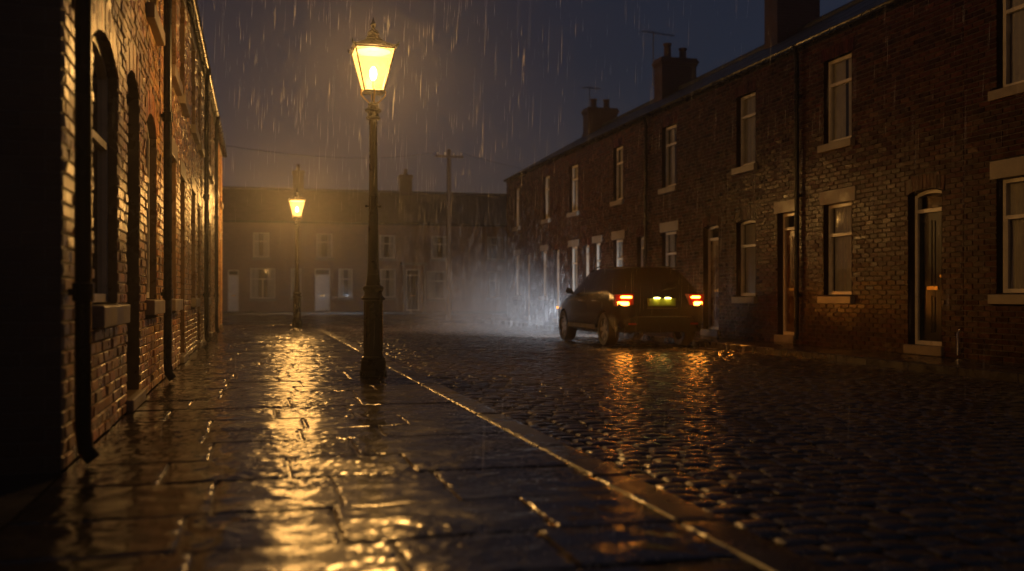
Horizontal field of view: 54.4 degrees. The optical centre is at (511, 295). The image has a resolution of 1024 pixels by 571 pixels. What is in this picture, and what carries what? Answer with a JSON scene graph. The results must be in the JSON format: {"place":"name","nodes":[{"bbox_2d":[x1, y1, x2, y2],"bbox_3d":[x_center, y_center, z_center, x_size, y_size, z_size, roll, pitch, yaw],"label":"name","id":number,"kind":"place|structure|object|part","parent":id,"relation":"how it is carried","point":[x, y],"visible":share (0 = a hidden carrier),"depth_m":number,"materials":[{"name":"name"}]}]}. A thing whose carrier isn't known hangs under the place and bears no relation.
{"place":"outdoors","nodes":[
{"label":"outdoors","id":0,"kind":"place"},
{"bbox_2d":[0,472,62,529],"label":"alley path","id":1,"kind":"structure","parent":0,"point":[19,493],"depth_m":4.52,"materials":[{"name":"black stone"}]},
{"bbox_2d":[0,0,164,495],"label":"terraced house","id":2,"kind":"structure","parent":0,"point":[82,307],"depth_m":5.10,"materials":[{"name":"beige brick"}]},
{"bbox_2d":[92,35,129,327],"bbox_3d":[-2.667,-0.748,6.448,0.225,1.876,1.260,0,0,-14],"label":"window","id":3,"kind":"structure","parent":2,"relation":"in","point":[104,315],"depth_m":6.76,"materials":[{"name":"beige paint"}]},
{"bbox_2d":[99,328,145,411],"bbox_3d":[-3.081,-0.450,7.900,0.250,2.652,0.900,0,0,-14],"label":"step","id":4,"kind":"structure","parent":2,"relation":"in","point":[135,400],"depth_m":7.73,"materials":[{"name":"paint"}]},
{"bbox_2d":[145,123,164,314],"bbox_3d":[-3.408,-0.763,9.313,0.225,1.866,1.060,0,0,-14],"label":"window","id":5,"kind":"structure","parent":2,"relation":"in","point":[153,306],"depth_m":9.68,"materials":[{"name":"beige paint"}]},
{"bbox_2d":[145,0,164,45],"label":"window","id":6,"kind":"structure","parent":2,"relation":"in","point":[152,16],"depth_m":9.11,"materials":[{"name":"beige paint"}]},
{"bbox_2d":[158,0,197,380],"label":"terraced house","id":7,"kind":"structure","parent":0,"point":[174,110],"depth_m":11.88,"materials":[{"name":"beige brick"}]},
{"bbox_2d":[172,137,182,310],"bbox_3d":[-4.029,-0.834,11.714,0.225,2.008,1.236,0,0,-14],"label":"window","id":8,"kind":"structure","parent":7,"relation":"in","point":[177,304],"depth_m":11.69,"materials":[{"name":"beige paint"}]},
{"bbox_2d":[172,64,182,95],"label":"window","id":9,"kind":"structure","parent":7,"relation":"in","point":[176,81],"depth_m":11.58,"materials":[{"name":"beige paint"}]},
{"bbox_2d":[179,159,188,363],"bbox_3d":[-4.478,-0.446,13.302,0.250,2.644,1.036,0,0,-14],"label":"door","id":10,"kind":"structure","parent":7,"relation":"in","point":[184,357],"depth_m":13.10,"materials":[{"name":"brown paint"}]},
{"bbox_2d":[179,0,190,117],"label":"window","id":11,"kind":"structure","parent":7,"relation":"in","point":[184,103],"depth_m":13.12,"materials":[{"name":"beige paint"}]},
{"bbox_2d":[187,5,210,354],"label":"terraced house","id":12,"kind":"structure","parent":0,"point":[198,60],"depth_m":16.49,"materials":[{"name":"beige brick"}]},
{"bbox_2d":[190,174,199,306],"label":"window","id":13,"kind":"structure","parent":12,"relation":"in","point":[195,302],"depth_m":15.22,"materials":[{"name":"beige paint"}]},
{"bbox_2d":[191,23,199,143],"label":"window","id":14,"kind":"structure","parent":12,"relation":"in","point":[194,131],"depth_m":15.42,"materials":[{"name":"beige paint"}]},
{"bbox_2d":[197,191,202,347],"bbox_3d":[-5.480,-0.446,17.175,0.250,2.644,1.036,0,0,-14],"label":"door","id":15,"kind":"structure","parent":12,"relation":"in","point":[200,343],"depth_m":16.89,"materials":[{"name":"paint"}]},
{"bbox_2d":[197,53,204,157],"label":"window","id":16,"kind":"structure","parent":12,"relation":"in","point":[200,146],"depth_m":17.06,"materials":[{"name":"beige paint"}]},
{"bbox_2d":[202,69,218,341],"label":"terraced house","id":17,"kind":"structure","parent":0,"point":[213,109],"depth_m":21.69,"materials":[{"name":"beige brick"}]},
{"bbox_2d":[209,212,212,336],"bbox_3d":[-6.582,-0.446,21.435,0.250,2.644,1.036,0,0,-14],"label":"door","id":18,"kind":"structure","parent":17,"relation":"in","point":[210,217],"depth_m":21.30,"materials":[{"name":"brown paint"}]},
{"bbox_2d":[209,102,214,183],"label":"window","id":19,"kind":"structure","parent":17,"relation":"in","point":[211,178],"depth_m":21.43,"materials":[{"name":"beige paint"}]},
{"bbox_2d":[222,186,239,311],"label":"terraced house","id":20,"kind":"structure","parent":0,"point":[231,251],"depth_m":53.99,"materials":[{"name":"brick"}]},
{"bbox_2d":[227,270,239,311],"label":"door","id":21,"kind":"structure","parent":20,"relation":"in","point":[233,280],"depth_m":54.09,"materials":[{"name":"white paint"}]},
{"bbox_2d":[240,164,304,311],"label":"terraced house","id":22,"kind":"structure","parent":0,"point":[267,252],"depth_m":54.60,"materials":[{"name":"brick"}]},
{"bbox_2d":[252,232,270,259],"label":"window","id":23,"kind":"structure","parent":22,"relation":"in","point":[256,241],"depth_m":54.44,"materials":[{"name":"beige paint"}]},
{"bbox_2d":[249,268,276,300],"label":"window","id":24,"kind":"structure","parent":22,"relation":"in","point":[254,272],"depth_m":54.44,"materials":[{"name":"beige paint"}]},
{"bbox_2d":[289,268,302,299],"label":"window","id":25,"kind":"structure","parent":22,"relation":"in","point":[292,269],"depth_m":54.93,"materials":[{"name":"beige paint"}]},
{"bbox_2d":[301,188,365,311],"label":"terraced house","id":26,"kind":"structure","parent":0,"point":[334,250],"depth_m":55.47,"materials":[{"name":"brick"}]},
{"bbox_2d":[315,269,330,311],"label":"door","id":27,"kind":"structure","parent":26,"relation":"in","point":[322,281],"depth_m":55.28,"materials":[{"name":"white paint"}]},
{"bbox_2d":[315,233,333,259],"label":"window","id":28,"kind":"structure","parent":26,"relation":"in","point":[318,235],"depth_m":55.29,"materials":[{"name":"beige paint"}]},
{"bbox_2d":[337,269,353,299],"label":"window","id":29,"kind":"structure","parent":26,"relation":"in","point":[341,271],"depth_m":55.60,"materials":[{"name":"beige paint"}]},
{"bbox_2d":[222,310,497,312],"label":"pavement","id":30,"kind":"structure","parent":0,"point":[383,311],"depth_m":55.36,"materials":[{"name":"grey stone"}]},
{"bbox_2d":[0,324,764,570],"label":"pavement","id":31,"kind":"structure","parent":0,"point":[304,447],"depth_m":4.49,"materials":[{"name":"grey stone"}]},
{"bbox_2d":[287,189,306,326],"bbox_3d":[-6.103,-1.099,28.272,0.517,3.957,0.517,0,0,-14],"label":"street lamp","id":32,"kind":"object","parent":31,"relation":"on","point":[297,320],"visible":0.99,"depth_m":28.22,"materials":[{"name":"black metal"}]},
{"bbox_2d":[348,17,399,376],"bbox_3d":[-1.532,-1.099,10.997,0.517,3.957,0.517,0,0,-14],"label":"street lamp","id":33,"kind":"object","parent":31,"relation":"on","point":[373,360],"visible":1,"depth_m":10.94,"materials":[{"name":"black metal"}]},
{"bbox_2d":[360,169,427,311],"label":"terraced house","id":34,"kind":"structure","parent":0,"point":[402,269],"depth_m":56.38,"materials":[{"name":"brick"}]},
{"bbox_2d":[379,235,396,260],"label":"window","id":35,"kind":"structure","parent":34,"relation":"in","point":[382,243],"depth_m":56.16,"materials":[{"name":"beige paint"}]},
{"bbox_2d":[380,269,396,299],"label":"window","id":36,"kind":"structure","parent":34,"relation":"in","point":[392,272],"depth_m":56.23,"materials":[{"name":"beige paint"}]},
{"bbox_2d":[406,269,418,310],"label":"door","id":37,"kind":"structure","parent":34,"relation":"in","point":[412,281],"depth_m":56.54,"materials":[{"name":"paint"}]},
{"bbox_2d":[414,191,473,310],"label":"terraced house","id":38,"kind":"structure","parent":0,"point":[432,207],"depth_m":57.09,"materials":[{"name":"brick"}]},
{"bbox_2d":[430,236,446,260],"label":"window","id":39,"kind":"structure","parent":38,"relation":"in","point":[434,238],"depth_m":56.92,"materials":[{"name":"beige paint"}]},
{"bbox_2d":[426,271,453,301],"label":"window","id":40,"kind":"structure","parent":38,"relation":"in","point":[431,281],"depth_m":56.85,"materials":[{"name":"beige paint"}]},
{"bbox_2d":[0,314,959,530],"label":"ground","id":41,"kind":"structure","parent":0,"point":[406,319],"depth_m":42.69,"materials":[{"name":"grey stone"}]},
{"bbox_2d":[212,115,226,332],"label":"terraced house","id":42,"kind":"structure","parent":41,"relation":"on","point":[219,150],"depth_m":23.89,"materials":[{"name":"beige brick"}]},
{"bbox_2d":[219,147,223,208],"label":"window","id":43,"kind":"structure","parent":42,"relation":"in","point":[221,203],"depth_m":27.49,"materials":[{"name":"beige paint"}]},
{"bbox_2d":[236,318,474,324],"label":"kerb","id":44,"kind":"structure","parent":41,"relation":"on","point":[276,324],"depth_m":30.66,"materials":[{"name":"stone"}]},
{"bbox_2d":[223,311,506,314],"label":"kerb","id":45,"kind":"structure","parent":41,"relation":"on","point":[321,313],"depth_m":53.86,"materials":[{"name":"stone"}]},
{"bbox_2d":[435,149,463,317],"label":"telegraph pole","id":46,"kind":"object","parent":41,"relation":"on","point":[448,156],"visible":0.98,"depth_m":45.13,"materials":[{"name":"brown wood"}]},
{"bbox_2d":[225,145,435,157],"bbox_3d":[-6.037,-5.460,36.863,0.017,2.097,17.106,0,0,18],"label":"overhead wire","id":47,"kind":"object","parent":46,"relation":"attached to","point":[320,156],"visible":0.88,"depth_m":34.44,"materials":[{"name":"black metal"}]},
{"bbox_2d":[308,324,831,570],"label":"kerb","id":48,"kind":"structure","parent":41,"relation":"on","point":[758,551],"depth_m":4.47,"materials":[{"name":"stone"}]},
{"bbox_2d":[475,318,1023,382],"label":"kerb","id":49,"kind":"structure","parent":41,"relation":"on","point":[1000,375],"depth_m":14.67,"materials":[{"name":"stone"}]},
{"bbox_2d":[462,193,506,310],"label":"terraced house","id":50,"kind":"structure","parent":0,"point":[488,213],"depth_m":57.70,"materials":[{"name":"brick"}]},
{"bbox_2d":[486,271,501,299],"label":"window","id":51,"kind":"structure","parent":50,"relation":"in","point":[497,274],"depth_m":57.71,"materials":[{"name":"beige paint"}]},
{"bbox_2d":[486,237,504,261],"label":"window","id":52,"kind":"structure","parent":50,"relation":"in","point":[499,245],"depth_m":57.72,"materials":[{"name":"beige paint"}]},
{"bbox_2d":[197,0,852,193],"label":"sky","id":53,"kind":"structure","parent":0,"point":[502,82],"materials":[{"name":"grey"}]},
{"bbox_2d":[503,86,618,320],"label":"terraced house","id":54,"kind":"structure","parent":0,"point":[519,241],"depth_m":37.58,"materials":[{"name":"brick"}]},
{"bbox_2d":[512,188,519,230],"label":"window","id":55,"kind":"structure","parent":54,"relation":"in","point":[518,190],"depth_m":37.96,"materials":[{"name":"beige paint"}]},
{"bbox_2d":[512,249,520,299],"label":"window","id":56,"kind":"structure","parent":54,"relation":"in","point":[516,252],"depth_m":37.96,"materials":[{"name":"beige paint"}]},
{"bbox_2d":[524,255,529,319],"bbox_3d":[0.629,-0.330,36.211,0.250,2.412,0.700,0,0,-14],"label":"door","id":57,"kind":"structure","parent":54,"relation":"in","point":[525,317],"depth_m":36.46,"materials":[{"name":"white paint"}]},
{"bbox_2d":[528,99,652,322],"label":"terraced house","id":58,"kind":"structure","parent":0,"point":[546,236],"depth_m":33.90,"materials":[{"name":"brick"}]},
{"bbox_2d":[538,245,547,299],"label":"window","id":59,"kind":"structure","parent":58,"relation":"in","point":[544,248],"depth_m":34.42,"materials":[{"name":"beige paint"}]},
{"bbox_2d":[540,176,549,223],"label":"window","id":60,"kind":"structure","parent":58,"relation":"in","point":[547,220],"depth_m":34.17,"materials":[{"name":"beige paint"}]},
{"bbox_2d":[552,250,558,322],"bbox_3d":[1.530,-0.330,32.725,0.250,2.412,0.700,0,0,-14],"label":"door","id":61,"kind":"structure","parent":58,"relation":"in","point":[555,320],"depth_m":32.97,"materials":[{"name":"white paint"}]},
{"bbox_2d":[557,30,706,301],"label":"terraced house","id":62,"kind":"structure","parent":0,"point":[583,210],"depth_m":30.62,"materials":[{"name":"brick"}]},
{"bbox_2d":[566,239,578,297],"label":"window","id":63,"kind":"structure","parent":62,"relation":"in","point":[571,243],"depth_m":31.31,"materials":[{"name":"beige paint"}]},
{"bbox_2d":[566,165,578,217],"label":"window","id":64,"kind":"structure","parent":62,"relation":"in","point":[575,212],"depth_m":31.32,"materials":[{"name":"beige paint"}]},
{"bbox_2d":[586,245,588,276],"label":"door","id":65,"kind":"structure","parent":62,"relation":"in","point":[587,248],"depth_m":30.06,"materials":[{"name":"white paint"}]},
{"bbox_2d":[592,235,601,269],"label":"window","id":66,"kind":"structure","parent":62,"relation":"in","point":[595,239],"depth_m":29.08,"materials":[{"name":"beige paint"}]},
{"bbox_2d":[317,324,1023,570],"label":"road","id":67,"kind":"structure","parent":0,"point":[836,466],"depth_m":7.24,"materials":[{"name":"stone"}]},
{"bbox_2d":[556,265,703,346],"bbox_3d":[2.304,0.182,20.647,2.112,1.592,4.275,0,0,-14],"label":"parked car","id":68,"kind":"object","parent":67,"relation":"on","point":[609,304],"visible":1,"depth_m":18.95,"materials":[{"name":"black paint"}]},
{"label":"side window","id":69,"kind":"part","parent":68,"relation":"part of","materials":[{"name":"black glass"}]},
{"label":"side window","id":70,"kind":"part","parent":68,"relation":"part of","materials":[{"name":"black glass"}]},
{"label":"side window","id":71,"kind":"part","parent":68,"relation":"part of","materials":[{"name":"black glass"}]},
{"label":"rear window","id":72,"kind":"part","parent":68,"relation":"part of","materials":[{"name":"black glass"}]},
{"bbox_2d":[601,46,759,267],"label":"terraced house","id":73,"kind":"structure","parent":0,"point":[624,195],"depth_m":26.64,"materials":[{"name":"brick"}]},
{"bbox_2d":[610,146,623,206],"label":"window","id":74,"kind":"structure","parent":73,"relation":"in","point":[620,201],"depth_m":27.39,"materials":[{"name":"beige paint"}]},
{"bbox_2d":[611,230,624,266],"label":"window","id":75,"kind":"structure","parent":73,"relation":"in","point":[620,234],"depth_m":27.39,"materials":[{"name":"beige paint"}]},
{"bbox_2d":[641,237,643,265],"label":"door","id":76,"kind":"structure","parent":73,"relation":"in","point":[642,240],"depth_m":25.81,"materials":[{"name":"paint"}]},
{"bbox_2d":[643,0,856,337],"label":"terraced house","id":77,"kind":"structure","parent":0,"point":[686,153],"depth_m":22.81,"materials":[{"name":"brick"}]},
{"bbox_2d":[658,125,677,194],"bbox_3d":[3.827,-3.273,23.843,0.300,1.606,1.010,0,0,-14],"label":"window","id":78,"kind":"structure","parent":77,"relation":"in","point":[672,187],"depth_m":24.09,"materials":[{"name":"beige paint"}]},
{"bbox_2d":[660,220,678,269],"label":"window","id":79,"kind":"structure","parent":77,"relation":"in","point":[669,226],"depth_m":24.07,"materials":[{"name":"beige paint"}]},
{"bbox_2d":[700,225,719,336],"bbox_3d":[4.391,-0.330,21.664,0.250,2.412,0.850,0,0,-14],"label":"door","id":80,"kind":"structure","parent":77,"relation":"in","point":[713,243],"depth_m":21.85,"materials":[{"name":"brown paint"}]},
{"bbox_2d":[481,318,1023,371],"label":"pavement","id":81,"kind":"structure","parent":0,"point":[1002,366],"depth_m":15.44,"materials":[{"name":"grey stone"}]},
{"bbox_2d":[720,0,873,343],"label":"terraced house","id":82,"kind":"structure","parent":0,"point":[760,199],"depth_m":19.51,"materials":[{"name":"brick"}]},
{"bbox_2d":[731,220,757,303],"bbox_3d":[4.791,-0.693,20.120,0.302,1.686,0.960,0,0,-14],"label":"window","id":83,"kind":"structure","parent":82,"relation":"in","point":[748,297],"depth_m":20.35,"materials":[{"name":"beige paint"}]},
{"bbox_2d":[731,93,757,174],"bbox_3d":[4.791,-3.283,20.120,0.302,1.586,0.960,0,0,-14],"label":"window","id":84,"kind":"structure","parent":82,"relation":"in","point":[748,164],"depth_m":20.31,"materials":[{"name":"beige paint"}]},
{"bbox_2d":[774,199,794,343],"bbox_3d":[5.180,-0.451,18.610,0.250,2.654,0.836,0,0,-14],"label":"door","id":85,"kind":"structure","parent":82,"relation":"in","point":[788,205],"depth_m":18.74,"materials":[{"name":"brown paint"}]},
{"bbox_2d":[792,0,963,358],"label":"terraced house","id":86,"kind":"structure","parent":0,"point":[878,175],"depth_m":15.74,"materials":[{"name":"brick"}]},
{"bbox_2d":[817,53,854,153],"bbox_3d":[5.606,-3.283,16.964,0.300,1.586,1.000,0,0,-14],"label":"window","id":87,"kind":"structure","parent":86,"relation":"in","point":[838,139],"depth_m":17.17,"materials":[{"name":"beige paint"}]},
{"bbox_2d":[817,186,855,303],"bbox_3d":[5.607,-0.844,16.964,0.301,1.948,1.076,0,0,-14],"label":"window","id":88,"kind":"structure","parent":86,"relation":"in","point":[842,294],"depth_m":17.11,"materials":[{"name":"beige paint"}]},
{"bbox_2d":[903,189,943,356],"bbox_3d":[6.177,-0.355,14.757,0.250,2.462,0.860,0,0,-14],"label":"door","id":89,"kind":"structure","parent":86,"relation":"in","point":[928,222],"depth_m":14.86,"materials":[{"name":"paint"}]},
{"bbox_2d":[964,0,1023,363],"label":"terraced house","id":90,"kind":"structure","parent":0,"point":[993,180],"depth_m":13.35,"materials":[{"name":"brick"}]},
{"bbox_2d":[988,156,1023,304],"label":"window","id":91,"kind":"structure","parent":90,"relation":"in","point":[1013,188],"depth_m":13.22,"materials":[{"name":"beige paint"}]},
{"bbox_2d":[988,0,1023,101],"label":"window","id":92,"kind":"structure","parent":90,"relation":"in","point":[1013,10],"depth_m":13.21,"materials":[{"name":"beige paint"}]}
]}

